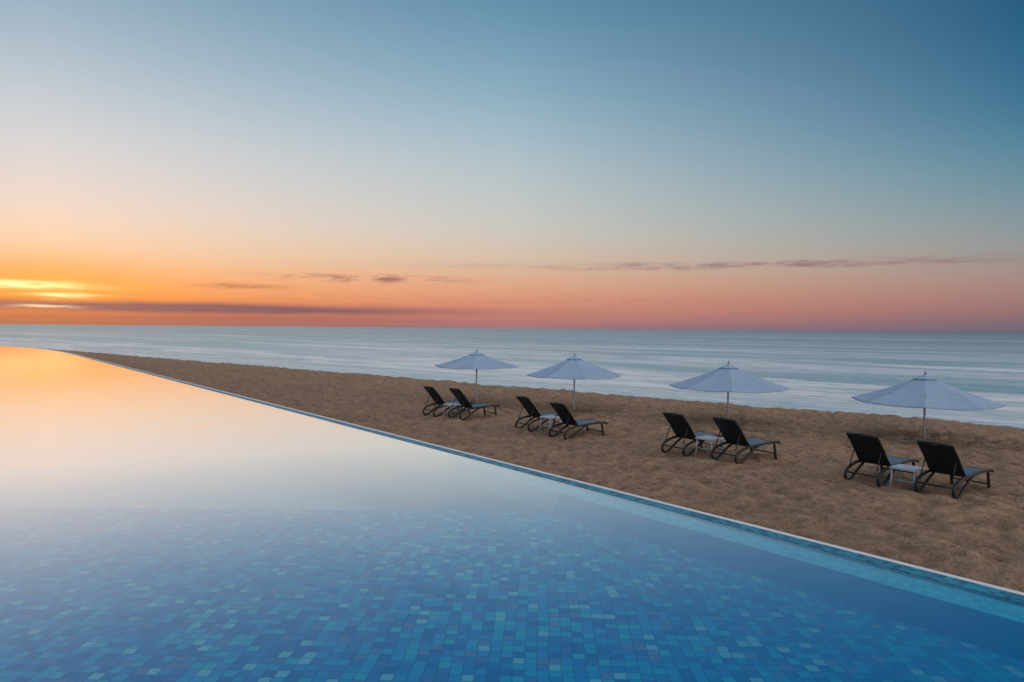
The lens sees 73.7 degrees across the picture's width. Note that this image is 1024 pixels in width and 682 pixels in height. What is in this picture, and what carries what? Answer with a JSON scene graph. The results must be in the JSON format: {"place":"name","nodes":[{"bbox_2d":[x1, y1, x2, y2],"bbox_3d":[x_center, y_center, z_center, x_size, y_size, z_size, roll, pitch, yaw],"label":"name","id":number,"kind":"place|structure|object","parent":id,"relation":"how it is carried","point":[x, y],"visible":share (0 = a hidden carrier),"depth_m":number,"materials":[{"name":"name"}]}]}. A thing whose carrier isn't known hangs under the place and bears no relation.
{"place":"outdoors","nodes":[
{"label":"outdoors","id":0,"kind":"place"},
{"bbox_2d":[0,345,1023,681],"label":"infinity pool","id":1,"kind":"structure","parent":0,"point":[158,529],"depth_m":4.66,"materials":[{"name":"liquid"}]},
{"bbox_2d":[0,324,1023,428],"bbox_3d":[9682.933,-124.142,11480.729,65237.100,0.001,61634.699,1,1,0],"label":"sea water","id":2,"kind":"structure","parent":0,"point":[832,371],"depth_m":108.38,"materials":[{"name":"blue liquid"}]},
{"bbox_2d":[0,0,1023,332],"label":"sky","id":3,"kind":"structure","parent":0,"point":[756,165],"materials":[{"name":"blue"}]},
{"bbox_2d":[51,349,1023,592],"bbox_3d":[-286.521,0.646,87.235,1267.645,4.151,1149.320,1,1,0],"label":"sand beach","id":4,"kind":"structure","parent":0,"point":[801,486],"depth_m":16.05,"materials":[{"name":"brown sand"}]},
{"bbox_2d":[423,386,472,416],"bbox_3d":[-2.129,1.968,22.785,1.625,1.004,0.698,0,1,-38],"label":"sun lounger","id":5,"kind":"object","parent":4,"relation":"on","point":[435,395],"visible":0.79,"depth_m":22.46,"materials":[{"name":"plastic"}]},
{"bbox_2d":[442,403,461,416],"bbox_3d":[-1.939,2.263,22.158,0.472,0.440,0.472,0,1,-39],"label":"side table","id":6,"kind":"object","parent":4,"relation":"on","point":[451,404],"visible":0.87,"depth_m":22.09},
{"bbox_2d":[448,388,500,419],"bbox_3d":[-1.204,1.978,21.978,1.625,1.004,0.698,0,1,-38],"label":"sun lounger","id":7,"kind":"object","parent":4,"relation":"on","point":[461,398],"visible":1,"depth_m":21.73,"materials":[{"name":"plastic"}]},
{"bbox_2d":[435,349,518,401],"bbox_3d":[-1.383,1.490,26.633,3.030,2.378,3.030,0,1,-19],"label":"beach umbrella","id":8,"kind":"object","parent":4,"relation":"on","point":[476,360],"visible":1,"depth_m":25.91,"materials":[{"name":"fabric"}]},
{"bbox_2d":[515,396,568,431],"bbox_3d":[0.932,2.070,19.935,1.625,1.004,0.698,0,1,-33],"label":"sun lounger","id":9,"kind":"object","parent":4,"relation":"on","point":[529,407],"visible":0.73,"depth_m":19.66,"materials":[{"name":"plastic"}]},
{"bbox_2d":[539,415,561,431],"bbox_3d":[1.088,2.347,19.234,0.472,0.440,0.472,0,1,-39],"label":"side table","id":10,"kind":"object","parent":4,"relation":"on","point":[550,417],"visible":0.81,"depth_m":19.20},
{"bbox_2d":[526,353,620,409],"bbox_3d":[2.256,1.619,24.734,3.252,2.380,3.252,1,1,14],"label":"beach umbrella","id":11,"kind":"object","parent":4,"relation":"on","point":[574,367],"visible":0.98,"depth_m":23.93,"materials":[{"name":"fabric"}]},
{"bbox_2d":[549,402,607,439],"bbox_3d":[1.842,2.160,18.907,1.625,1.004,0.698,0,1,-35],"label":"sun lounger","id":12,"kind":"object","parent":4,"relation":"on","point":[564,414],"visible":0.95,"depth_m":18.66,"materials":[{"name":"plastic"}]},
{"bbox_2d":[661,412,723,456],"bbox_3d":[4.353,2.160,16.256,1.625,1.004,0.698,0,1,-35],"label":"sun lounger","id":13,"kind":"object","parent":4,"relation":"on","point":[680,426],"visible":0.88,"depth_m":15.97,"materials":[{"name":"plastic"}]},
{"bbox_2d":[695,435,723,458],"bbox_3d":[4.515,2.426,15.624,0.472,0.440,0.472,0,1,-39],"label":"side table","id":14,"kind":"object","parent":4,"relation":"on","point":[707,438],"visible":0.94,"depth_m":15.60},
{"bbox_2d":[669,360,788,420],"bbox_3d":[6.785,1.746,21.435,3.326,2.271,3.326,0,1,-8],"label":"beach umbrella","id":15,"kind":"object","parent":4,"relation":"on","point":[728,378],"visible":0.97,"depth_m":20.64,"materials":[{"name":"fabric"}]},
{"bbox_2d":[711,417,780,463],"bbox_3d":[5.273,2.176,15.371,1.625,1.004,0.698,0,1,-34],"label":"sun lounger","id":16,"kind":"object","parent":4,"relation":"on","point":[731,431],"visible":0.99,"depth_m":15.11,"materials":[{"name":"plastic"}]},
{"bbox_2d":[844,432,919,486],"bbox_3d":[7.359,2.275,13.567,1.625,1.004,0.698,0,1,-34],"label":"sun lounger","id":17,"kind":"object","parent":4,"relation":"on","point":[868,449],"visible":0.89,"depth_m":13.28,"materials":[{"name":"plastic"}]},
{"bbox_2d":[889,464,924,491],"bbox_3d":[7.498,2.608,12.956,0.472,0.440,0.472,0,1,-39],"label":"side table","id":18,"kind":"object","parent":4,"relation":"on","point":[910,468],"visible":0.81,"depth_m":12.91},
{"bbox_2d":[851,370,1005,437],"bbox_3d":[11.264,1.878,18.636,3.326,2.150,3.326,0,1,-36],"label":"beach umbrella","id":19,"kind":"object","parent":4,"relation":"on","point":[924,391],"visible":0.99,"depth_m":17.89,"materials":[{"name":"fabric"}]},
{"bbox_2d":[914,440,993,498],"bbox_3d":[8.244,2.311,12.709,1.625,1.004,0.698,0,1,-34],"label":"sun lounger","id":20,"kind":"object","parent":4,"relation":"on","point":[942,458],"visible":0.99,"depth_m":12.43,"materials":[{"name":"plastic"}]}
]}

